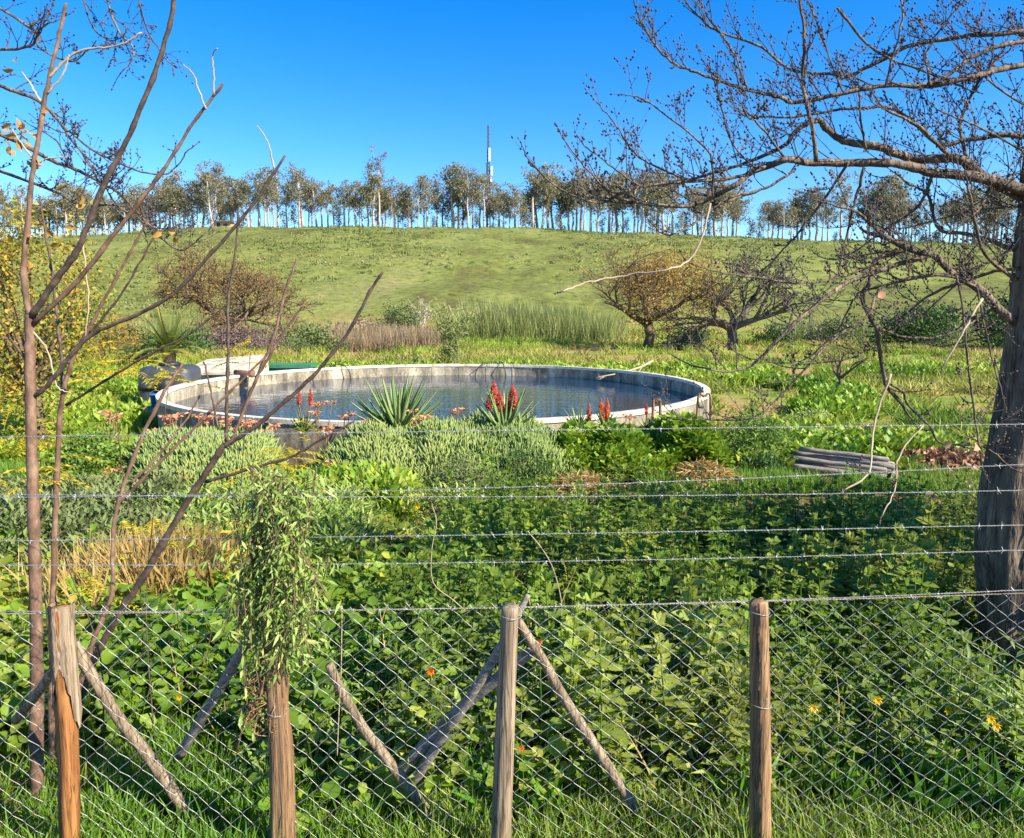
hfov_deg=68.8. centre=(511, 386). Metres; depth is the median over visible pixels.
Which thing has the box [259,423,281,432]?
coral flower
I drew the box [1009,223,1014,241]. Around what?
gum tree
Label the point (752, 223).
gum tree
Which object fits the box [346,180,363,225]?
gum tree
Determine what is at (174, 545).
yellow seedling
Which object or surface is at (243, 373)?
outlet pipe
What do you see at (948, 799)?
strap leaf weeds
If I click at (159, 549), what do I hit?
leaning sapling
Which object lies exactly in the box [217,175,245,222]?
gum tree
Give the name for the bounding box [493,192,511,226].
gum tree
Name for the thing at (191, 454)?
chalksticks
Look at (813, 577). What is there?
nettles
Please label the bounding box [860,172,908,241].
gum tree
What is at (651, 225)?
gum tree
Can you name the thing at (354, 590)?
broadleaf weeds
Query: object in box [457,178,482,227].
gum tree
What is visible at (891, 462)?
timber pole
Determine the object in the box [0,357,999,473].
field weeds
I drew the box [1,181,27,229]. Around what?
gum tree
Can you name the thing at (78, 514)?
feathery weeds
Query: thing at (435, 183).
gum tree
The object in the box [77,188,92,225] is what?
gum tree
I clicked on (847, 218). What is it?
gum tree
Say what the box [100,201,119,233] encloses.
gum tree
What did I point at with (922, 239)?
gum tree
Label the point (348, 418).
coral flower
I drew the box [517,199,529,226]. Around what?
gum tree
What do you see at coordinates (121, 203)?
gum tree
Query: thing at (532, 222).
broken trunk
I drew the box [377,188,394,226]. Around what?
gum tree
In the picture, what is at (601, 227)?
gum tree
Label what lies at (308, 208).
gum tree
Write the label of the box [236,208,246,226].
gum tree
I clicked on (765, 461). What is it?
dark bush
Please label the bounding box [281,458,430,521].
feathery weeds
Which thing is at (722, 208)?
gum tree
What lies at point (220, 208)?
gum tree
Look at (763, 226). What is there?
gum tree
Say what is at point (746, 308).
oak tree
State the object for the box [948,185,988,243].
gum tree
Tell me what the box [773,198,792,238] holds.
gum tree
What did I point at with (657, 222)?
gum tree
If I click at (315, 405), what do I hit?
coral flower
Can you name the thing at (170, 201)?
gum tree
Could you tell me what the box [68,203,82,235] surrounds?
gum tree
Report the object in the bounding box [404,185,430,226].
gum tree
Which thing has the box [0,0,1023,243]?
sky
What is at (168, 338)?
palm
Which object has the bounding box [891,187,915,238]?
gum tree
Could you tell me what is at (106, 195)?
gum tree
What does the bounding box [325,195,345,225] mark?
gum tree
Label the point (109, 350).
brown bush
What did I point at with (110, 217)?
gum tree
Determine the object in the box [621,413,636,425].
coral flower
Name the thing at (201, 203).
gum tree
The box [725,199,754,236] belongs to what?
gum tree
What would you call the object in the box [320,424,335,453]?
coral flower
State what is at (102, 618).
leaning sapling
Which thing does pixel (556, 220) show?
gum tree
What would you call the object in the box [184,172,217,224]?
gum tree
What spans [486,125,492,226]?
mast
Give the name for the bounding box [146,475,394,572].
feathery weeds
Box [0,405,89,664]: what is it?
yellow seedling
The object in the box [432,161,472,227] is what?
gum tree
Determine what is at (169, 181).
gum tree
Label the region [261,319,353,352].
bush
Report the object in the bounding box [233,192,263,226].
gum tree
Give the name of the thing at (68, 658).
wire fence
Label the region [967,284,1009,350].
tall bush
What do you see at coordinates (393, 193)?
gum tree
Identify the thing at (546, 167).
gum tree
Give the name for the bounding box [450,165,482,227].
gum tree
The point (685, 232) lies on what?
gum tree
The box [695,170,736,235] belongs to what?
gum tree
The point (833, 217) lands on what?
gum tree
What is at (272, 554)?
creeper
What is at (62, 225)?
gum tree
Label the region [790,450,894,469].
timber pole
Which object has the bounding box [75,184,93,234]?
gum tree
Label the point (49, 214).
gum tree
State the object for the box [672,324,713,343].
bush
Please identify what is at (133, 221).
gum tree
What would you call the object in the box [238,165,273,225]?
gum tree
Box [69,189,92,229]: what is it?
gum tree
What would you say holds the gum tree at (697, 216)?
on the ground at (488, 276)
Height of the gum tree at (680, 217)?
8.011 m
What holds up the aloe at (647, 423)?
on the leafy groundcover at (596, 451)
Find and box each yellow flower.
[176,695,183,738]
[808,704,818,815]
[872,696,882,795]
[945,706,953,771]
[947,696,957,787]
[950,706,963,807]
[958,695,970,804]
[968,741,977,787]
[983,715,995,809]
[992,722,1001,777]
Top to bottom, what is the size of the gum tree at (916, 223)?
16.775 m
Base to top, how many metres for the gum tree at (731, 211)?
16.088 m
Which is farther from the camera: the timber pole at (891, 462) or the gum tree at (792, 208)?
the gum tree at (792, 208)
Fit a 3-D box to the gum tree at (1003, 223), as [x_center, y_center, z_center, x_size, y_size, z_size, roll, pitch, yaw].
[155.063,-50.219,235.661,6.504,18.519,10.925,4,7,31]
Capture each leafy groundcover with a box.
[545,410,735,481]
[728,421,974,475]
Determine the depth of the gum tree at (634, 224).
218.91 m
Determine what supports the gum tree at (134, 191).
on the ground at (488, 276)
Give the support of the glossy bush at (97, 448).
on the ground at (488, 276)
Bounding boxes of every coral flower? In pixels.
[96,410,122,444]
[102,466,126,476]
[158,414,182,429]
[167,411,188,425]
[177,471,194,484]
[191,413,221,427]
[219,416,239,429]
[241,419,266,428]
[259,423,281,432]
[308,400,335,458]
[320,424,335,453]
[337,411,356,434]
[406,408,432,425]
[447,407,464,419]
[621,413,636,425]
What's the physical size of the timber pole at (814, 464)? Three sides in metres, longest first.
1.927 x 0.126 x 0.121 m
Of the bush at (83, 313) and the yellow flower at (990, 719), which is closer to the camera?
the yellow flower at (990, 719)
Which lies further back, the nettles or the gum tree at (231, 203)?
the gum tree at (231, 203)
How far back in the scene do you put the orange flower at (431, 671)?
3.66 m
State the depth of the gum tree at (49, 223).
228.29 m
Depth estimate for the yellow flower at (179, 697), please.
4.00 m
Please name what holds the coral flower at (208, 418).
on the ground at (488, 276)
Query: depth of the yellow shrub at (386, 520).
8.71 m
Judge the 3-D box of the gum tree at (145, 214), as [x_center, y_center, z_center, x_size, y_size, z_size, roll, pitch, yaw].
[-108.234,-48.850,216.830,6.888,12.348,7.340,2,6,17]
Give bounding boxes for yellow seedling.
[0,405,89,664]
[0,454,118,764]
[42,337,175,671]
[58,552,141,669]
[116,518,211,652]
[141,369,236,743]
[196,464,324,504]
[202,518,311,740]
[215,335,269,699]
[241,420,329,486]
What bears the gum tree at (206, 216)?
on the ground at (488, 276)
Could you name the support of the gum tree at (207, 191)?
on the ground at (488, 276)
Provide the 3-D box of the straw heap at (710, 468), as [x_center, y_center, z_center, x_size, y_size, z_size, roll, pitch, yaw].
[3.113,1.465,12.570,2.352,0.673,2.012,3,7,27]
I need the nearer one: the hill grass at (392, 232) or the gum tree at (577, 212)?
the hill grass at (392, 232)
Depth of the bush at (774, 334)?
65.66 m
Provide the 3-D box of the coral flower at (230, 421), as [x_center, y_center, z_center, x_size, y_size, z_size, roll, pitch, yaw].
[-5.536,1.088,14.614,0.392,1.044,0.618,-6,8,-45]
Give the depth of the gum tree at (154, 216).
227.53 m
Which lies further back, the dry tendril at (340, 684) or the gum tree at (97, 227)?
the gum tree at (97, 227)
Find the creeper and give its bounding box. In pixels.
[186,459,341,750]
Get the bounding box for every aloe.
[285,387,321,431]
[348,371,444,427]
[471,380,537,425]
[565,403,595,424]
[592,397,618,424]
[637,403,653,427]
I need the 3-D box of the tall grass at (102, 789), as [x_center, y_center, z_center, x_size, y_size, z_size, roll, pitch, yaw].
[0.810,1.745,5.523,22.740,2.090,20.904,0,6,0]
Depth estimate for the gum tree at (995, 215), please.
218.48 m
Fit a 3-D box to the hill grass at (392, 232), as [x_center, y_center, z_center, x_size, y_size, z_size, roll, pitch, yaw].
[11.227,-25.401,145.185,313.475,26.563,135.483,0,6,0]
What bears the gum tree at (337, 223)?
on the ground at (488, 276)
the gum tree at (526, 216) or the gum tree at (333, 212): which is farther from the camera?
the gum tree at (333, 212)
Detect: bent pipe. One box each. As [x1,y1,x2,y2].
[651,398,661,424]
[696,393,711,423]
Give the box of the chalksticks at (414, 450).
[308,408,583,485]
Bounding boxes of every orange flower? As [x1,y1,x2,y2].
[426,668,433,790]
[518,746,524,822]
[537,640,541,758]
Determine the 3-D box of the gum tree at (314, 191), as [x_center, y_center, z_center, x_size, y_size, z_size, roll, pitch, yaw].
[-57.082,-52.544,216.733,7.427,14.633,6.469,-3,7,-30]
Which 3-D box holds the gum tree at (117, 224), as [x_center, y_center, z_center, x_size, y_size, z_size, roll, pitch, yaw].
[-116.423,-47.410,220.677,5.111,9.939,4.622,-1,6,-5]
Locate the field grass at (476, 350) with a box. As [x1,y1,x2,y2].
[0,324,1002,452]
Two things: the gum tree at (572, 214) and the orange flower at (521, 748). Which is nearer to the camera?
the orange flower at (521, 748)
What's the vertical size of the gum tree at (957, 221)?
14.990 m
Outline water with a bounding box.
[174,375,692,420]
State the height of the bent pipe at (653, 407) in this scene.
1.434 m
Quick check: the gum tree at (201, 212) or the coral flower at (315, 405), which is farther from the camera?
the gum tree at (201, 212)
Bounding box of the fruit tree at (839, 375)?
[814,336,875,385]
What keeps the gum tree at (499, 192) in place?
on the ground at (488, 276)
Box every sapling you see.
[1,0,285,803]
[38,196,228,778]
[79,346,275,688]
[81,212,383,705]
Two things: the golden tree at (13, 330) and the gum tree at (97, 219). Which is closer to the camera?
the golden tree at (13, 330)
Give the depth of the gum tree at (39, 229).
227.05 m
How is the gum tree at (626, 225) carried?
on the ground at (488, 276)
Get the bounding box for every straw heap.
[543,467,632,495]
[636,456,767,489]
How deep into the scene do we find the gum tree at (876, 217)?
222.52 m
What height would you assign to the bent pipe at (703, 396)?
1.514 m
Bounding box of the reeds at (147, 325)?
[97,309,330,342]
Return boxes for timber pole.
[786,461,895,476]
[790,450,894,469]
[791,455,886,471]
[791,464,892,478]
[799,446,889,461]
[840,456,894,464]
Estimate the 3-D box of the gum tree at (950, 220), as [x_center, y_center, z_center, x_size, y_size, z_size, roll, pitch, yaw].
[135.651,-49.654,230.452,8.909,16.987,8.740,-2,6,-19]
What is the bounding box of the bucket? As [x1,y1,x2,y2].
[149,390,157,406]
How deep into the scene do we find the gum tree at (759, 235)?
229.46 m
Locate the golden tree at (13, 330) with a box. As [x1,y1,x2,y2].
[0,185,128,449]
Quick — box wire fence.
[0,422,1023,837]
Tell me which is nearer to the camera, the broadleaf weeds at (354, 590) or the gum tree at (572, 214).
the broadleaf weeds at (354, 590)
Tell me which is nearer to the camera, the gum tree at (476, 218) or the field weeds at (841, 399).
the field weeds at (841, 399)
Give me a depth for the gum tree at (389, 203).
215.65 m
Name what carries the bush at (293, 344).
on the ground at (488, 276)
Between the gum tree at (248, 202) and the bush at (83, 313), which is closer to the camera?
the bush at (83, 313)
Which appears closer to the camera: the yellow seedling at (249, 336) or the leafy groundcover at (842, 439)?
the yellow seedling at (249, 336)
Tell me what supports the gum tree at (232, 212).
on the ground at (488, 276)
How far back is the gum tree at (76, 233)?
229.08 m
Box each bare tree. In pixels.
[0,0,219,273]
[511,0,1023,671]
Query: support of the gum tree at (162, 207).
on the ground at (488, 276)
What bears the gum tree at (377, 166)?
on the ground at (488, 276)
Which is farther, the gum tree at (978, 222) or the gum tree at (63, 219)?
the gum tree at (978, 222)
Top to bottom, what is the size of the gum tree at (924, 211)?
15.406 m
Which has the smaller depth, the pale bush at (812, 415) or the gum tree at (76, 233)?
the pale bush at (812, 415)
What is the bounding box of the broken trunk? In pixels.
[531,198,533,227]
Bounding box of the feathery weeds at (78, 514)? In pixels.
[0,465,197,572]
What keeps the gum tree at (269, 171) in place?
on the ground at (488, 276)
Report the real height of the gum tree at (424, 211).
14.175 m
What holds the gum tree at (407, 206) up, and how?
on the ground at (488, 276)
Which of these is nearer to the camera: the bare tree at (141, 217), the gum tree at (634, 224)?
the bare tree at (141, 217)
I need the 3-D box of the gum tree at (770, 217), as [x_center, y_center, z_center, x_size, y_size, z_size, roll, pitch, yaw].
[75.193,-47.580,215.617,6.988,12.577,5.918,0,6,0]
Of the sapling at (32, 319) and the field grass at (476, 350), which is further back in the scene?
the field grass at (476, 350)
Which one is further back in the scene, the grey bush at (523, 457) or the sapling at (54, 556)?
the grey bush at (523, 457)
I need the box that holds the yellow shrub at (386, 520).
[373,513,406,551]
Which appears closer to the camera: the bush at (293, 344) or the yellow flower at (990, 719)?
the yellow flower at (990, 719)
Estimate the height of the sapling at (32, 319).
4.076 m
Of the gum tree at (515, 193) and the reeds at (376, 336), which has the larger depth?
the gum tree at (515, 193)
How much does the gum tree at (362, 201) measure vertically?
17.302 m
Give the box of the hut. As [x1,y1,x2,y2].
[212,220,236,226]
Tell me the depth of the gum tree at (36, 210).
223.98 m
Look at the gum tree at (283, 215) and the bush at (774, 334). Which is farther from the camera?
the gum tree at (283, 215)
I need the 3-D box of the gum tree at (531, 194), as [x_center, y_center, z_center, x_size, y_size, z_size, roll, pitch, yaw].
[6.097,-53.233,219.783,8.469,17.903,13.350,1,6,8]
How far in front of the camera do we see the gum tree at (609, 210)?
217.97 m
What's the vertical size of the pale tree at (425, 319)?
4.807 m
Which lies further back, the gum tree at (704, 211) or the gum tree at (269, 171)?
the gum tree at (269, 171)
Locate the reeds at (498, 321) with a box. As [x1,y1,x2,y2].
[445,295,634,342]
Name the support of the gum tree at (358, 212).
on the ground at (488, 276)
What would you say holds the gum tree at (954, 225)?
on the ground at (488, 276)
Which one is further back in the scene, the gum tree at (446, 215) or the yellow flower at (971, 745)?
the gum tree at (446, 215)
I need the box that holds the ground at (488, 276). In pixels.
[0,226,1020,837]
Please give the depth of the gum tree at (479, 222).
223.03 m
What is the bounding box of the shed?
[196,354,268,379]
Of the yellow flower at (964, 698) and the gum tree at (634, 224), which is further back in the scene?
the gum tree at (634, 224)
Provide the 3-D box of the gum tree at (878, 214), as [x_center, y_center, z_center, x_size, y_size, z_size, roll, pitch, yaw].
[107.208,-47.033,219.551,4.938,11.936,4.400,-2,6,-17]
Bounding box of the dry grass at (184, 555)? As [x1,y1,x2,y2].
[0,510,260,618]
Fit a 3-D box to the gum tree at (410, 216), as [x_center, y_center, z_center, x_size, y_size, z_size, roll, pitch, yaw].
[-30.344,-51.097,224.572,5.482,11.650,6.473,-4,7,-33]
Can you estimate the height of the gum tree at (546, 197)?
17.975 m
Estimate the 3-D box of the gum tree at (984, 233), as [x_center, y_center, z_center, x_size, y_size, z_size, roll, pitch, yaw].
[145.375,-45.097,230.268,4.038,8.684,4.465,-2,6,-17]
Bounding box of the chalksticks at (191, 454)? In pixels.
[120,422,288,489]
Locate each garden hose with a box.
[312,364,350,380]
[475,361,505,375]
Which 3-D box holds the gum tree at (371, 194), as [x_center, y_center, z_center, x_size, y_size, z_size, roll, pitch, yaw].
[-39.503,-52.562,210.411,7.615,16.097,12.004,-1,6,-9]
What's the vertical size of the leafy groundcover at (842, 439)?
0.790 m
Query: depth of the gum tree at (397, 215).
232.20 m
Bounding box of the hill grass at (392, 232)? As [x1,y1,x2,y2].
[0,224,1011,335]
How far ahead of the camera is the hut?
205.48 m
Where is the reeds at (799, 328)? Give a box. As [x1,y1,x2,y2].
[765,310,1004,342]
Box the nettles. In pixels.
[355,443,1023,804]
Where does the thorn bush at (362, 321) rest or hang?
on the ground at (488, 276)
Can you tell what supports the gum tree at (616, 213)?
on the ground at (488, 276)
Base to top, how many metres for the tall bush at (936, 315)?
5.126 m
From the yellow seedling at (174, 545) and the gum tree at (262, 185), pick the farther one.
the gum tree at (262, 185)
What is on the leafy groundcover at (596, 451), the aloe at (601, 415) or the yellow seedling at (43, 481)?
the aloe at (601, 415)
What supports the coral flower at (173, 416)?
on the ground at (488, 276)
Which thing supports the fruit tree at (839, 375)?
on the ground at (488, 276)
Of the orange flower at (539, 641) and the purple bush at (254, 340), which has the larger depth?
the purple bush at (254, 340)
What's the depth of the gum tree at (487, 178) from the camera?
214.30 m
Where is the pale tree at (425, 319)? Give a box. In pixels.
[396,297,432,324]
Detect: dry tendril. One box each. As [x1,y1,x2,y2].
[337,606,341,755]
[430,504,464,609]
[527,531,561,617]
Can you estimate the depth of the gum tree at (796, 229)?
221.96 m
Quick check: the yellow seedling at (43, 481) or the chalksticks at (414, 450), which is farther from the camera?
the chalksticks at (414, 450)
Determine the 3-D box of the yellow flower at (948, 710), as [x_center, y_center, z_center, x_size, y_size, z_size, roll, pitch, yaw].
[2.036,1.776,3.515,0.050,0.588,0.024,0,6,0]
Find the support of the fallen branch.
on the water tank
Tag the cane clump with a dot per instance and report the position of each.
(451, 332)
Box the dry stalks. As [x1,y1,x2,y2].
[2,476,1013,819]
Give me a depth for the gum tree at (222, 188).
214.65 m
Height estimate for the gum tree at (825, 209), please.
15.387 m
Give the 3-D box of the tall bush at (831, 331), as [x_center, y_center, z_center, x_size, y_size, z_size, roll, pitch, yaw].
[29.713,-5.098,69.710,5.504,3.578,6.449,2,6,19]
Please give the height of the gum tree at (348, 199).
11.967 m
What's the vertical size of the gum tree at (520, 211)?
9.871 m
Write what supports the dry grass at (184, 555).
on the ground at (488, 276)
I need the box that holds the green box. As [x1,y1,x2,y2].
[269,363,317,370]
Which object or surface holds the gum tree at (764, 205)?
on the ground at (488, 276)
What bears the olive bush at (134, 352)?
on the ground at (488, 276)
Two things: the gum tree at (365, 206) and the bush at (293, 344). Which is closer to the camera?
the bush at (293, 344)
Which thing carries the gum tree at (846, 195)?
on the ground at (488, 276)
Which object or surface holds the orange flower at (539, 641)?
on the ground at (488, 276)
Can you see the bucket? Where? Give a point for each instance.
(153, 400)
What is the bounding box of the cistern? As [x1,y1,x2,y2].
[137,361,200,405]
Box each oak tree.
[136,232,320,347]
[561,229,751,347]
[646,241,844,351]
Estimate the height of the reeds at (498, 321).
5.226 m
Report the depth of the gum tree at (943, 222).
212.13 m
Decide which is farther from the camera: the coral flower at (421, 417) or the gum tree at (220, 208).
the gum tree at (220, 208)
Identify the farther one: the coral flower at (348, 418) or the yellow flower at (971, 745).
the coral flower at (348, 418)
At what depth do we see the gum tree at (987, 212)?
224.80 m
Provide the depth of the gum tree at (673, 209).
209.79 m
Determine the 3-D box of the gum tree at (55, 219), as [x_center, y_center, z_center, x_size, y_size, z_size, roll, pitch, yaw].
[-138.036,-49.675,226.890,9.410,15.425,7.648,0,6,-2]
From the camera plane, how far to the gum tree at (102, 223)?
219.97 m
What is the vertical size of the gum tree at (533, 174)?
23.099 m
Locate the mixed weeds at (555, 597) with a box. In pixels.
[209,477,1023,818]
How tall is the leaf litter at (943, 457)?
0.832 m
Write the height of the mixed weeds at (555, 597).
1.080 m
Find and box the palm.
[122,299,211,363]
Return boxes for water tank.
[155,364,710,462]
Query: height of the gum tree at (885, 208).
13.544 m
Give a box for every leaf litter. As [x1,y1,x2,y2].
[788,445,984,478]
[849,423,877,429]
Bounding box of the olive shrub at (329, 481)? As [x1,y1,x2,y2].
[298,476,379,502]
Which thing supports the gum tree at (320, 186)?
on the ground at (488, 276)
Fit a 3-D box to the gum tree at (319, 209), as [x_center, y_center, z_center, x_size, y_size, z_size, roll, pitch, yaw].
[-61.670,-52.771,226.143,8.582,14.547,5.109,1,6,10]
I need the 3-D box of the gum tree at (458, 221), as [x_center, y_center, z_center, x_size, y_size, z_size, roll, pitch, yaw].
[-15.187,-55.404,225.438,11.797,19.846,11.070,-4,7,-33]
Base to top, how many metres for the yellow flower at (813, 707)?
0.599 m
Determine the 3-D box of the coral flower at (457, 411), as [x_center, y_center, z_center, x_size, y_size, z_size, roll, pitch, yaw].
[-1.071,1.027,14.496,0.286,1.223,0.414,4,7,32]
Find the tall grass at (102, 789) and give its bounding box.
[0,455,1023,837]
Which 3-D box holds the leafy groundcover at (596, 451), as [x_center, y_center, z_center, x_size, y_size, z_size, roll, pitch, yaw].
[2.377,0.988,13.738,3.837,1.136,3.144,0,6,0]
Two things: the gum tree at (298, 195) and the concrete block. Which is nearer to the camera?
the concrete block
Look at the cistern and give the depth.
23.40 m
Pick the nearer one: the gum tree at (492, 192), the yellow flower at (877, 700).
the yellow flower at (877, 700)
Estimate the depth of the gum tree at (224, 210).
215.64 m
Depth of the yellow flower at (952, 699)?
3.49 m
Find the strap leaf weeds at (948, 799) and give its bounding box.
[132,576,1023,837]
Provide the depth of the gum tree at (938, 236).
223.79 m
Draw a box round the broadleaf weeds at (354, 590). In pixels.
[0,506,594,832]
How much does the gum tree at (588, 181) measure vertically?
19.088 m
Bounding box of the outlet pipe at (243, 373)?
[233,370,254,386]
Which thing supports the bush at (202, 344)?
on the ground at (488, 276)
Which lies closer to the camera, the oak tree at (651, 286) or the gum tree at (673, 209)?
the oak tree at (651, 286)
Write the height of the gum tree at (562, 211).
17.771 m
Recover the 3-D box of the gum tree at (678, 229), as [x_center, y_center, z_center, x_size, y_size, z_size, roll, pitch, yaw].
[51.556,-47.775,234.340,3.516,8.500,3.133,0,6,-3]
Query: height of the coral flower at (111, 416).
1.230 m
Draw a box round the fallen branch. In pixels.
[597,360,652,381]
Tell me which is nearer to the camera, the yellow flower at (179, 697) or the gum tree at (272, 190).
the yellow flower at (179, 697)
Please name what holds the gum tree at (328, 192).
on the ground at (488, 276)
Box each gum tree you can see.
[0,189,23,238]
[0,193,18,234]
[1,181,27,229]
[8,214,19,234]
[18,200,48,236]
[26,205,50,237]
[33,191,60,237]
[33,197,53,233]
[34,203,58,237]
[38,199,63,235]
[45,177,83,235]
[50,214,68,236]
[57,204,79,226]
[61,180,86,235]
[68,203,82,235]
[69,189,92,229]
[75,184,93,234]
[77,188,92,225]
[85,200,106,234]
[88,193,114,233]
[91,221,110,234]
[93,196,119,232]
[99,203,120,234]
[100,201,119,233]
[103,194,125,229]
[107,192,136,232]
[109,216,123,232]
[113,210,124,231]
[115,195,136,231]
[120,181,149,231]
[126,200,143,231]
[133,199,150,230]
[134,186,166,230]
[138,203,148,228]
[144,181,172,229]
[147,166,185,226]
[147,207,164,227]
[152,183,170,226]
[161,186,194,226]
[161,190,180,226]
[167,174,203,227]
[181,212,195,227]
[182,187,206,226]
[183,185,205,226]
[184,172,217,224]
[190,168,224,226]
[191,159,236,219]
[196,170,226,226]
[203,205,211,225]
[211,203,226,219]
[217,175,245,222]
[218,203,229,219]
[225,198,242,222]
[226,178,250,227]
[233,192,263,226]
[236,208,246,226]
[237,180,261,226]
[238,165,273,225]
[252,178,281,226]
[253,165,295,226]
[255,179,276,225]
[263,192,283,226]
[276,178,293,227]
[279,168,311,227]
[279,210,289,227]
[281,162,315,226]
[287,205,297,225]
[296,190,320,225]
[300,188,315,225]
[303,178,327,226]
[311,177,333,226]
[315,184,340,226]
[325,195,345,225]
[330,179,357,225]
[333,208,345,225]
[336,186,357,225]
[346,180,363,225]
[349,179,376,226]
[351,194,366,225]
[354,185,377,226]
[358,170,383,225]
[365,144,389,226]
[368,185,392,226]
[375,188,394,226]
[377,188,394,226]
[381,176,411,227]
[384,198,398,226]
[392,198,401,227]
[395,182,417,227]
[396,202,407,226]
[401,199,419,227]
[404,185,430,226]
[408,172,446,226]
[414,191,433,226]
[425,177,446,226]
[429,215,438,226]
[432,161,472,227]
[432,190,450,224]
[439,196,455,226]
[443,168,473,227]
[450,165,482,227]
[455,199,471,227]
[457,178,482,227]
[466,171,492,227]
[471,172,494,226]
[472,211,481,226]
[477,182,496,226]
[481,194,502,225]
[488,181,512,225]
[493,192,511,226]
[502,196,517,227]
[504,182,526,226]
[510,196,526,226]
[516,165,551,227]
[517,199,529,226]
[518,203,530,226]
[521,174,543,226]
[526,161,569,228]
[532,170,560,228]
[537,175,566,228]
[551,183,575,228]
[553,210,563,227]
[555,175,575,229]
[563,166,601,230]
[568,182,584,230]
[569,197,582,229]
[571,180,595,230]
[576,166,614,231]
[582,184,612,232]
[593,173,625,232]
[599,215,606,232]
[600,171,638,231]
[606,183,624,232]
[610,170,636,231]
[621,172,645,231]
[623,216,629,231]
[627,199,648,231]
[634,171,657,231]
[637,166,680,233]
[638,191,656,231]
[644,213,659,233]
[648,170,673,229]
[656,188,677,232]
[664,175,689,232]
[673,222,679,234]
[675,208,688,233]
[679,216,691,234]
[681,185,706,234]
[681,187,703,234]
[686,186,713,234]
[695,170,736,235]
[696,210,712,234]
[709,186,733,235]
[722,192,744,236]
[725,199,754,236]
[727,182,752,236]
[744,217,757,237]
[754,201,785,236]
[754,222,764,237]
[757,215,768,234]
[764,198,784,238]
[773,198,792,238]
[775,208,787,237]
[784,205,802,237]
[786,188,818,239]
[788,197,808,238]
[799,201,821,238]
[802,185,833,240]
[806,187,839,240]
[815,204,842,240]
[827,168,865,240]
[831,230,839,240]
[838,209,859,239]
[851,185,887,239]
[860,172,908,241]
[865,171,914,236]
[869,204,885,240]
[870,210,884,240]
[880,197,906,233]
[880,204,902,240]
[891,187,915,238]
[893,199,922,239]
[902,202,926,240]
[907,211,925,240]
[915,197,944,240]
[916,224,928,241]
[931,202,954,239]
[933,227,947,241]
[938,197,963,241]
[938,204,966,240]
[942,199,975,242]
[947,187,982,242]
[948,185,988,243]
[956,193,989,243]
[978,189,1014,238]
[978,194,1004,243]
[979,227,990,243]
[981,168,1019,239]
[985,177,1017,243]
[999,203,1014,240]
[1007,204,1017,221]
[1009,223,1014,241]
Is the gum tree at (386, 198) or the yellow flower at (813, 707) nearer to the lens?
the yellow flower at (813, 707)
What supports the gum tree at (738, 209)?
on the ground at (488, 276)
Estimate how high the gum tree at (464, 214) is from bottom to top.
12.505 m
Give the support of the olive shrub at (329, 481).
on the ground at (488, 276)
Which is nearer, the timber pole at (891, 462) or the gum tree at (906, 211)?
the timber pole at (891, 462)
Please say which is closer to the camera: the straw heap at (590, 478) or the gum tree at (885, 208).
the straw heap at (590, 478)
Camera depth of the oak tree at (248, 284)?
59.27 m
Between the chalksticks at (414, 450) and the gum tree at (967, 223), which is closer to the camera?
the chalksticks at (414, 450)
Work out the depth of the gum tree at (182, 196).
215.87 m
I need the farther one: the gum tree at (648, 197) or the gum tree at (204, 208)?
the gum tree at (204, 208)
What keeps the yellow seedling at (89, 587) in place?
on the ground at (488, 276)
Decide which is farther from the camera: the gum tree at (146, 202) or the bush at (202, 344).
the gum tree at (146, 202)
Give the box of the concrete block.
[143,406,157,417]
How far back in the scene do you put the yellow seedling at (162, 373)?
4.09 m
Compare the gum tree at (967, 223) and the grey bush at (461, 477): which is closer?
the grey bush at (461, 477)
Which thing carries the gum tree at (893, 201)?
on the ground at (488, 276)
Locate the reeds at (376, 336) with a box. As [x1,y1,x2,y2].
[295,318,460,352]
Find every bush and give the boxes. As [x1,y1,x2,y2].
[0,300,153,348]
[38,420,132,476]
[71,309,152,359]
[111,341,161,365]
[135,326,221,353]
[195,323,296,350]
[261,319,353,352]
[278,333,322,353]
[332,316,378,334]
[373,297,429,329]
[418,451,519,501]
[498,437,560,493]
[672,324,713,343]
[713,395,811,473]
[731,447,791,474]
[747,321,796,343]
[786,408,834,422]
[799,313,862,341]
[860,297,972,348]
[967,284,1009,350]
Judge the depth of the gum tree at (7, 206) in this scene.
211.51 m
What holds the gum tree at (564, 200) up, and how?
on the ground at (488, 276)
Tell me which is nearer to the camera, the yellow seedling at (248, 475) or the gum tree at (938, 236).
the yellow seedling at (248, 475)
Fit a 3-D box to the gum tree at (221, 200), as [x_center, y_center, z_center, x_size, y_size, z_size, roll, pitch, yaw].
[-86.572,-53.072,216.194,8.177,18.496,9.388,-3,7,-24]
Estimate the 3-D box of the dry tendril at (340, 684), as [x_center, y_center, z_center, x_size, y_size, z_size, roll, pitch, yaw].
[-0.738,1.264,3.200,0.041,0.672,0.005,0,6,0]
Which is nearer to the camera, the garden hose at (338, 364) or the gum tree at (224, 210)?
the garden hose at (338, 364)
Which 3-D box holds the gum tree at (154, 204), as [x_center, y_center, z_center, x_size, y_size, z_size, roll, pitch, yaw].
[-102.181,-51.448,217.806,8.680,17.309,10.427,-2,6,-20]
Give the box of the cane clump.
[421,297,480,363]
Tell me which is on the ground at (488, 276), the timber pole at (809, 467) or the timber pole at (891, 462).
the timber pole at (809, 467)
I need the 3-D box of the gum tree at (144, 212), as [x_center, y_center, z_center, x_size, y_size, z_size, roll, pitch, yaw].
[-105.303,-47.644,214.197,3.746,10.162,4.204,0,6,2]

